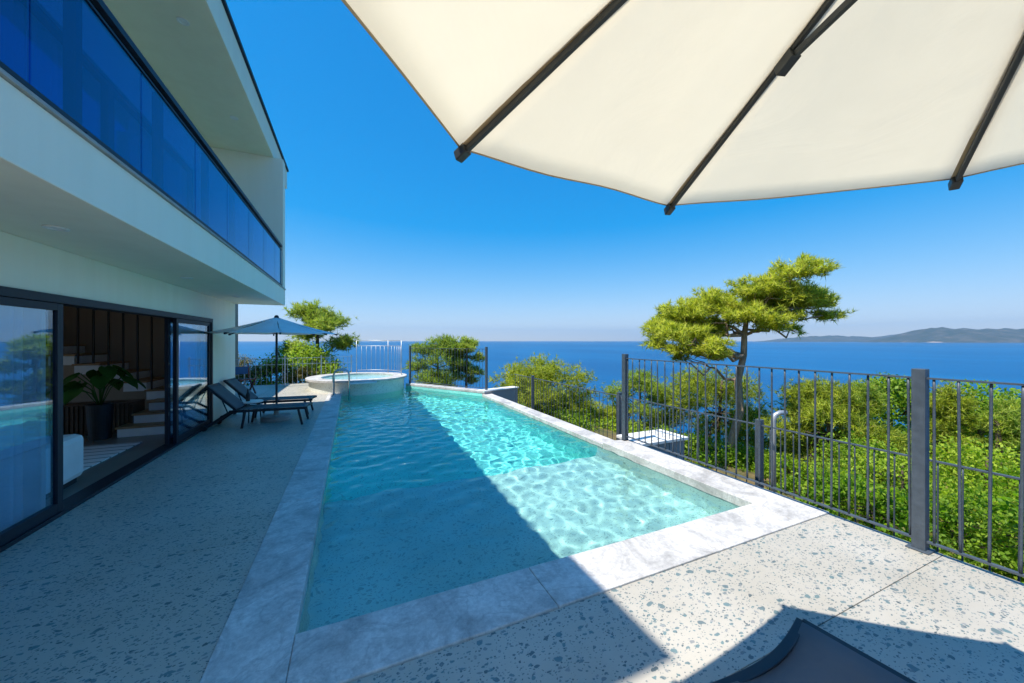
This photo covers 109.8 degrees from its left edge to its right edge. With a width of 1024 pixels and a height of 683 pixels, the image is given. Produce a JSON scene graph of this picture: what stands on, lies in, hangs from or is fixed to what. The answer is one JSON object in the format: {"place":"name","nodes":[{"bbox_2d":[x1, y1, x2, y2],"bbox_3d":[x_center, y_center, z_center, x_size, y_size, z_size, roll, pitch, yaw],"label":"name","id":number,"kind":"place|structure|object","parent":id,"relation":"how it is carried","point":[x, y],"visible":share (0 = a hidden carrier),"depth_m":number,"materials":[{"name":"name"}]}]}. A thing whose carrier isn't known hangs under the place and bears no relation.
{"place":"outdoors","nodes":[
{"label":"outdoors","id":0,"kind":"place"},
{"bbox_2d":[0,383,1023,682],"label":"pool deck","id":1,"kind":"structure","parent":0,"point":[140,575],"depth_m":2.35,"materials":[{"name":"concrete"}]},
{"bbox_2d":[235,363,255,393],"bbox_3d":[-8.505,1.231,11.439,0.450,0.964,0.480,0,0,26],"label":"folding chair","id":2,"kind":"object","parent":1,"relation":"on","point":[242,370],"visible":0.55,"depth_m":11.56,"materials":[{"name":"blue wood"}]},
{"bbox_2d":[242,399,263,422],"bbox_3d":[-5.510,1.488,7.597,0.440,0.426,0.440,0,0,-24],"label":"side table","id":3,"kind":"object","parent":1,"relation":"on","point":[253,401],"visible":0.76,"depth_m":7.52,"materials":[{"name":"white paint"}]},
{"bbox_2d":[246,389,249,400],"bbox_3d":[-5.552,1.149,7.568,0.072,0.250,0.072,0,0,-24],"label":"bottle","id":4,"kind":"object","parent":3,"relation":"on","point":[247,396],"visible":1,"depth_m":7.55,"materials":[{"name":"glass"}]},
{"bbox_2d":[200,383,312,431],"bbox_3d":[-5.077,1.275,7.294,1.750,0.858,0.660,0,0,-19],"label":"sun lounger","id":5,"kind":"object","parent":1,"relation":"on","point":[222,393],"visible":1,"depth_m":7.14,"materials":[{"name":"grey fabric"}]},
{"bbox_2d":[220,378,316,417],"bbox_3d":[-5.507,1.275,8.260,1.750,0.858,0.660,0,0,-19],"label":"sun lounger","id":6,"kind":"object","parent":1,"relation":"on","point":[237,386],"visible":0.68,"depth_m":8.16,"materials":[{"name":"grey fabric"}]},
{"bbox_2d":[204,315,337,421],"bbox_3d":[-5.079,0.575,7.767,2.225,2.250,2.225,0,0,-13],"label":"parasol","id":7,"kind":"object","parent":1,"relation":"on","point":[276,325],"visible":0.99,"depth_m":7.50,"materials":[{"name":"blue fabric"}]},
{"bbox_2d":[235,355,352,386],"bbox_3d":[-8.394,1.140,13.286,4.778,1.120,0.038,0,0,-37],"label":"railing","id":8,"kind":"object","parent":1,"relation":"on","point":[284,364],"visible":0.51,"depth_m":13.43,"materials":[{"name":"metal"}]},
{"bbox_2d":[305,372,406,395],"bbox_3d":[-5.594,2.250,13.130,3.400,1.900,3.560,0,0,-24],"label":"hot tub","id":9,"kind":"object","parent":1,"relation":"on","point":[364,383],"visible":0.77,"depth_m":12.06,"materials":[{"name":"stone"}]},
{"bbox_2d":[356,340,401,374],"bbox_3d":[-5.125,0.644,14.328,2.326,1.311,0.564,0,0,24],"label":"railing","id":10,"kind":"object","parent":9,"relation":"on","point":[384,355],"visible":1,"depth_m":14.54,"materials":[{"name":"metal"}]},
{"bbox_2d":[406,386,481,395],"bbox_3d":[-2.269,2.375,9.415,4.100,1.350,9.050,0,0,-24],"label":"pool basin","id":11,"kind":"object","parent":1,"relation":"in","point":[451,391],"visible":0.07,"depth_m":12.39,"materials":[{"name":"stone"}]},
{"bbox_2d":[298,388,739,632],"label":"pool water","id":12,"kind":"structure","parent":11,"relation":"in","point":[428,493],"depth_m":4.00,"materials":[{"name":"teal liquid"}]},
{"bbox_2d":[200,393,828,682],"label":"pool coping","id":13,"kind":"object","parent":1,"relation":"on","point":[261,639],"visible":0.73,"depth_m":2.50,"materials":[{"name":"white stone"}]},
{"bbox_2d":[332,370,349,398],"bbox_3d":[-5.220,1.698,10.976,0.514,1.604,0.100,0,0,-24],"label":"pool handrail","id":14,"kind":"object","parent":13,"relation":"on","point":[348,383],"visible":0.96,"depth_m":10.99,"materials":[{"name":"silver metal"}]},
{"bbox_2d":[334,369,349,393],"bbox_3d":[-5.423,1.698,11.433,0.514,1.604,0.100,0,0,-24],"label":"pool handrail","id":15,"kind":"object","parent":13,"relation":"on","point":[334,377],"visible":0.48,"depth_m":11.34,"materials":[{"name":"silver metal"}]},
{"bbox_2d":[341,0,1023,214],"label":"parasol","id":16,"kind":"object","parent":1,"relation":"on","point":[670,105],"visible":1,"depth_m":1.10,"materials":[{"name":"beige fabric"}]},
{"bbox_2d":[712,617,916,682],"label":"sun lounger","id":17,"kind":"object","parent":1,"relation":"on","point":[804,651],"visible":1,"depth_m":1.45,"materials":[{"name":"grey fabric"}]},
{"bbox_2d":[619,354,1023,576],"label":"metal fence","id":18,"kind":"object","parent":1,"relation":"on","point":[918,478],"visible":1,"depth_m":2.98,"materials":[{"name":"grey metal"}]},
{"bbox_2d":[226,0,1023,340],"label":"sky","id":19,"kind":"structure","parent":0,"point":[384,225],"materials":[{"name":"blue"}]},
{"bbox_2d":[238,341,1023,451],"bbox_3d":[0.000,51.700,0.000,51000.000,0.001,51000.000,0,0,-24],"label":"sea","id":20,"kind":"structure","parent":0,"point":[998,362],"depth_m":978.37,"materials":[{"name":"liquid"}]},
{"bbox_2d":[585,425,1009,576],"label":"ground","id":21,"kind":"structure","parent":0,"point":[603,432],"depth_m":12.03,"materials":[{"name":"brown soil"}]},
{"bbox_2d":[0,0,288,552],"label":"villa","id":22,"kind":"object","parent":21,"relation":"on","point":[144,169],"visible":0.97,"depth_m":3.81,"materials":[{"name":"white paint"}]},
{"bbox_2d":[0,305,45,531],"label":"curtain","id":23,"kind":"object","parent":22,"relation":"hanging from","point":[22,413],"visible":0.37,"depth_m":3.28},
{"bbox_2d":[0,296,62,546],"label":"sliding door","id":24,"kind":"structure","parent":22,"relation":"in","point":[56,309],"depth_m":3.46,"materials":[{"name":"metal"}]},
{"bbox_2d":[46,434,82,498],"bbox_3d":[-5.338,1.410,3.887,0.720,0.580,0.800,0,0,-28],"label":"armchair","id":25,"kind":"object","parent":22,"relation":"on","point":[72,457],"visible":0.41,"depth_m":4.14,"materials":[{"name":"white fabric"}]},
{"bbox_2d":[46,399,144,435],"bbox_3d":[-7.914,1.420,6.482,1.800,0.560,0.425,0,0,-24],"label":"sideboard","id":26,"kind":"object","parent":22,"relation":"on","point":[74,418],"visible":0.29,"depth_m":6.41,"materials":[{"name":"brown wood"}]},
{"bbox_2d":[46,365,145,440],"bbox_3d":[-7.134,1.064,6.194,1.128,1.271,1.158,0,0,-24],"label":"potted plant","id":27,"kind":"object","parent":22,"relation":"on","point":[99,416],"visible":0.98,"depth_m":6.15,"materials":[{"name":"green plant"}]},
{"bbox_2d":[83,442,141,470],"bbox_3d":[-6.747,1.693,4.717,2.100,0.014,1.900,0,0,-24],"label":"rug","id":28,"kind":"object","parent":22,"relation":"on","point":[95,455],"visible":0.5,"depth_m":5.47,"materials":[{"name":"grey fabric"}]},
{"bbox_2d":[46,308,195,437],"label":"staircase","id":29,"kind":"structure","parent":22,"relation":"on","point":[150,420],"depth_m":6.97,"materials":[{"name":"white paint"}]},
{"bbox_2d":[165,318,203,444],"bbox_3d":[-5.798,0.653,6.418,0.056,2.022,1.520,0,0,-24],"label":"sliding door","id":30,"kind":"structure","parent":22,"relation":"in","point":[168,438],"depth_m":5.76,"materials":[{"name":"metal"}]},
{"bbox_2d":[173,318,210,443],"bbox_3d":[-5.754,0.653,6.509,0.050,2.022,1.530,0,0,-24],"label":"sliding door","id":31,"kind":"structure","parent":22,"relation":"in","point":[177,437],"depth_m":5.91,"materials":[{"name":"metal"}]},
{"bbox_2d":[238,351,259,384],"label":"shrub","id":32,"kind":"object","parent":21,"relation":"on","point":[246,362],"visible":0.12,"depth_m":21.32,"materials":[{"name":"green plant"}]},
{"bbox_2d":[235,361,274,385],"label":"shrub","id":33,"kind":"object","parent":21,"relation":"on","point":[252,372],"visible":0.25,"depth_m":16.00,"materials":[{"name":"green plant"}]},
{"bbox_2d":[246,356,288,384],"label":"shrub","id":34,"kind":"object","parent":21,"relation":"on","point":[268,372],"visible":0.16,"depth_m":16.84,"materials":[{"name":"green plant"}]},
{"bbox_2d":[247,338,350,385],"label":"broadleaf tree","id":35,"kind":"object","parent":21,"relation":"on","point":[300,354],"visible":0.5,"depth_m":16.98,"materials":[{"name":"green plant"}]},
{"bbox_2d":[283,364,315,383],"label":"shrub","id":36,"kind":"object","parent":21,"relation":"on","point":[306,370],"visible":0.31,"depth_m":16.47,"materials":[{"name":"green plant"}]},
{"bbox_2d":[274,298,361,379],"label":"pine tree","id":37,"kind":"object","parent":21,"relation":"on","point":[311,315],"visible":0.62,"depth_m":18.63,"materials":[{"name":"green plant"}]},
{"bbox_2d":[313,364,338,375],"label":"shrub","id":38,"kind":"object","parent":21,"relation":"on","point":[325,370],"visible":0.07,"depth_m":17.80,"materials":[{"name":"green plant"}]},
{"bbox_2d":[402,333,472,386],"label":"pine tree","id":39,"kind":"object","parent":21,"relation":"on","point":[428,350],"visible":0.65,"depth_m":20.28,"materials":[{"name":"green plant"}]},
{"bbox_2d":[445,335,484,387],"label":"pine tree","id":40,"kind":"object","parent":21,"relation":"on","point":[470,345],"visible":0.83,"depth_m":21.20,"materials":[{"name":"green plant"}]},
{"bbox_2d":[479,386,518,402],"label":"wall","id":41,"kind":"structure","parent":21,"relation":"on","point":[508,393],"depth_m":12.05,"materials":[{"name":"white paint"}]},
{"bbox_2d":[518,395,546,411],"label":"shrub","id":42,"kind":"object","parent":21,"relation":"on","point":[523,404],"visible":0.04,"depth_m":15.64,"materials":[{"name":"green plant"}]},
{"bbox_2d":[484,351,603,417],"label":"pine tree","id":43,"kind":"object","parent":21,"relation":"on","point":[547,371],"visible":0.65,"depth_m":16.00,"materials":[{"name":"green plant"}]},
{"bbox_2d":[536,405,598,430],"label":"shrub","id":44,"kind":"object","parent":21,"relation":"on","point":[558,415],"visible":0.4,"depth_m":14.80,"materials":[{"name":"green plant"}]},
{"bbox_2d":[577,397,615,426],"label":"pine tree","id":45,"kind":"object","parent":21,"relation":"on","point":[596,410],"visible":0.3,"depth_m":17.28,"materials":[{"name":"green plant"}]},
{"bbox_2d":[588,413,648,432],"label":"shrub","id":46,"kind":"object","parent":21,"relation":"on","point":[602,424],"visible":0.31,"depth_m":15.92,"materials":[{"name":"green plant"}]},
{"bbox_2d":[598,367,682,429],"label":"pine tree","id":47,"kind":"object","parent":21,"relation":"on","point":[616,389],"visible":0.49,"depth_m":17.61,"materials":[{"name":"green plant"}]},
{"bbox_2d":[616,429,687,458],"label":"wall","id":48,"kind":"structure","parent":21,"relation":"on","point":[654,439],"depth_m":6.35,"materials":[{"name":"white paint"}]},
{"bbox_2d":[628,420,704,454],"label":"shrub","id":49,"kind":"object","parent":21,"relation":"on","point":[685,441],"visible":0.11,"depth_m":13.84,"materials":[{"name":"green plant"}]},
{"bbox_2d":[652,359,782,455],"bbox_3d":[9.664,3.337,17.178,5.679,5.028,5.847,0,0,34],"label":"pine tree","id":50,"kind":"object","parent":21,"relation":"on","point":[721,394],"visible":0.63,"depth_m":16.66,"materials":[{"name":"green plant"}]},
{"bbox_2d":[684,430,754,471],"bbox_3d":[7.261,4.116,13.539,3.426,1.407,3.490,0,0,-24],"label":"shrub","id":51,"kind":"object","parent":21,"relation":"on","point":[720,454],"visible":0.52,"depth_m":12.83,"materials":[{"name":"green plant"}]},
{"bbox_2d":[639,252,857,464],"bbox_3d":[8.252,0.901,13.169,7.560,7.771,4.435,0,0,0],"label":"pine tree","id":52,"kind":"object","parent":21,"relation":"on","point":[772,299],"visible":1,"depth_m":12.35,"materials":[{"name":"green plant"}]},
{"bbox_2d":[732,447,801,479],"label":"shrub","id":53,"kind":"object","parent":21,"relation":"on","point":[766,453],"visible":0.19,"depth_m":12.58,"materials":[{"name":"green plant"}]},
{"bbox_2d":[515,374,1019,581],"bbox_3d":[3.031,1.810,5.615,0.128,1.480,14.600,0,0,-24],"label":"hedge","id":54,"kind":"object","parent":21,"relation":"on","point":[619,414],"visible":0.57,"depth_m":4.84,"materials":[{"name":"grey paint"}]},
{"bbox_2d":[771,410,787,492],"bbox_3d":[3.613,1.874,4.880,0.228,1.852,0.088,0,0,0],"label":"pipe post","id":55,"kind":"object","parent":21,"relation":"on","point":[776,414],"visible":0.37,"depth_m":4.85,"materials":[{"name":"metal"}]},
{"bbox_2d":[750,452,820,493],"bbox_3d":[8.121,3.934,10.533,1.722,1.196,1.636,0,0,-11],"label":"shrub","id":56,"kind":"object","parent":21,"relation":"on","point":[789,476],"visible":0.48,"depth_m":10.35,"materials":[{"name":"green plant"}]},
{"bbox_2d":[764,386,822,476],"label":"pine tree","id":57,"kind":"object","parent":21,"relation":"on","point":[777,438],"visible":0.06,"depth_m":14.16,"materials":[{"name":"green plant"}]},
{"bbox_2d":[757,375,907,491],"bbox_3d":[9.862,2.973,11.217,3.863,3.944,4.011,0,0,-24],"label":"pine tree","id":58,"kind":"object","parent":21,"relation":"on","point":[823,404],"visible":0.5,"depth_m":10.94,"materials":[{"name":"green plant"}]},
{"bbox_2d":[808,377,907,480],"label":"pine tree","id":59,"kind":"object","parent":21,"relation":"on","point":[873,389],"visible":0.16,"depth_m":10.78,"materials":[{"name":"green plant"}]},
{"bbox_2d":[834,401,905,479],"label":"broadleaf tree","id":60,"kind":"object","parent":21,"relation":"on","point":[894,415],"visible":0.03,"depth_m":12.11,"materials":[{"name":"green plant"}]},
{"bbox_2d":[789,468,955,550],"bbox_3d":[6.353,3.011,6.542,2.068,1.261,2.207,0,0,-24],"label":"shrub","id":61,"kind":"object","parent":21,"relation":"on","point":[900,497],"visible":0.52,"depth_m":6.42,"materials":[{"name":"green plant"}]},
{"bbox_2d":[791,430,966,516],"bbox_3d":[8.507,3.319,8.444,3.411,2.172,3.071,0,0,-24],"label":"broadleaf tree","id":62,"kind":"object","parent":21,"relation":"on","point":[844,451],"visible":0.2,"depth_m":8.53,"materials":[{"name":"green plant"}]},
{"bbox_2d":[838,371,956,486],"bbox_3d":[13.201,3.744,12.621,3.235,5.319,3.401,0,0,-24],"label":"broadleaf tree","id":63,"kind":"object","parent":21,"relation":"on","point":[898,387],"visible":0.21,"depth_m":12.29,"materials":[{"name":"green plant"}]},
{"bbox_2d":[812,447,1014,548],"bbox_3d":[8.032,3.243,7.486,3.117,1.978,3.034,0,0,-24],"label":"shrub","id":64,"kind":"object","parent":21,"relation":"on","point":[884,468],"visible":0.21,"depth_m":7.42,"materials":[{"name":"green plant"}]},
{"bbox_2d":[846,479,1023,582],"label":"shrub","id":65,"kind":"object","parent":21,"relation":"on","point":[952,540],"visible":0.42,"depth_m":5.58,"materials":[{"name":"green plant"}]},
{"bbox_2d":[881,388,994,515],"bbox_3d":[15.582,4.670,13.494,4.075,5.824,4.509,0,0,20],"label":"broadleaf tree","id":66,"kind":"object","parent":21,"relation":"on","point":[899,424],"visible":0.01,"depth_m":13.60,"materials":[{"name":"green plant"}]},
{"bbox_2d":[899,380,997,496],"bbox_3d":[12.740,3.375,10.361,2.708,4.675,2.512,0,0,12],"label":"pine tree","id":67,"kind":"object","parent":21,"relation":"on","point":[946,412],"visible":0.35,"depth_m":10.18,"materials":[{"name":"green plant"}]},
{"bbox_2d":[878,431,1019,551],"bbox_3d":[10.023,3.358,7.629,3.317,2.735,3.411,0,0,-9],"label":"shrub","id":68,"kind":"object","parent":21,"relation":"on","point":[970,456],"visible":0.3,"depth_m":7.77,"materials":[{"name":"green plant"}]},
{"bbox_2d":[898,379,1020,455],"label":"broadleaf tree","id":69,"kind":"object","parent":21,"relation":"on","point":[980,395],"visible":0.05,"depth_m":11.27,"materials":[{"name":"green plant"}]},
{"bbox_2d":[929,483,1023,582],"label":"shrub","id":70,"kind":"object","parent":21,"relation":"on","point":[1005,506],"visible":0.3,"depth_m":5.86,"materials":[{"name":"green plant"}]},
{"bbox_2d":[940,451,1019,552],"bbox_3d":[9.678,3.276,6.149,2.766,2.291,2.787,0,0,23],"label":"shrub","id":71,"kind":"object","parent":21,"relation":"on","point":[1001,485],"visible":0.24,"depth_m":6.91,"materials":[{"name":"green plant"}]},
{"bbox_2d":[950,393,1020,546],"bbox_3d":[12.969,3.517,9.471,2.639,4.372,2.380,0,0,16],"label":"pine tree","id":72,"kind":"object","parent":21,"relation":"on","point":[1006,425],"visible":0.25,"depth_m":9.33,"materials":[{"name":"green plant"}]},
{"bbox_2d":[754,334,897,341],"bbox_3d":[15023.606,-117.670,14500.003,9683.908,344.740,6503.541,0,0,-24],"label":"hills","id":73,"kind":"structure","parent":0,"point":[834,338],"depth_m":13831.10,"materials":[{"name":"grey"}]},
{"bbox_2d":[864,327,1023,342],"bbox_3d":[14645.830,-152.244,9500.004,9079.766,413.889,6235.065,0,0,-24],"label":"hills","id":74,"kind":"structure","parent":0,"point":[959,335],"depth_m":8970.59,"materials":[{"name":"grey"}]},
{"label":"deck base","id":75,"kind":"structure","parent":0,"visible":0},
{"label":"pool shell","id":76,"kind":"structure","parent":75,"relation":"on","visible":0},
{"bbox_2d":[406,383,484,393],"bbox_3d":[-2.354,1.663,12.682,3.770,0.075,0.340,0,0,34],"label":"pool coping","id":77,"kind":"object","parent":76,"relation":"on","point":[445,387],"visible":0.82,"depth_m":12.47,"materials":[{"name":"white stone"}]},
{"bbox_2d":[409,346,487,389],"bbox_3d":[-2.354,0.915,12.682,3.770,1.420,0.065,0,0,34],"label":"metal fence","id":78,"kind":"object","parent":77,"relation":"on","point":[486,368],"visible":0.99,"depth_m":12.64,"materials":[{"name":"grey metal"}]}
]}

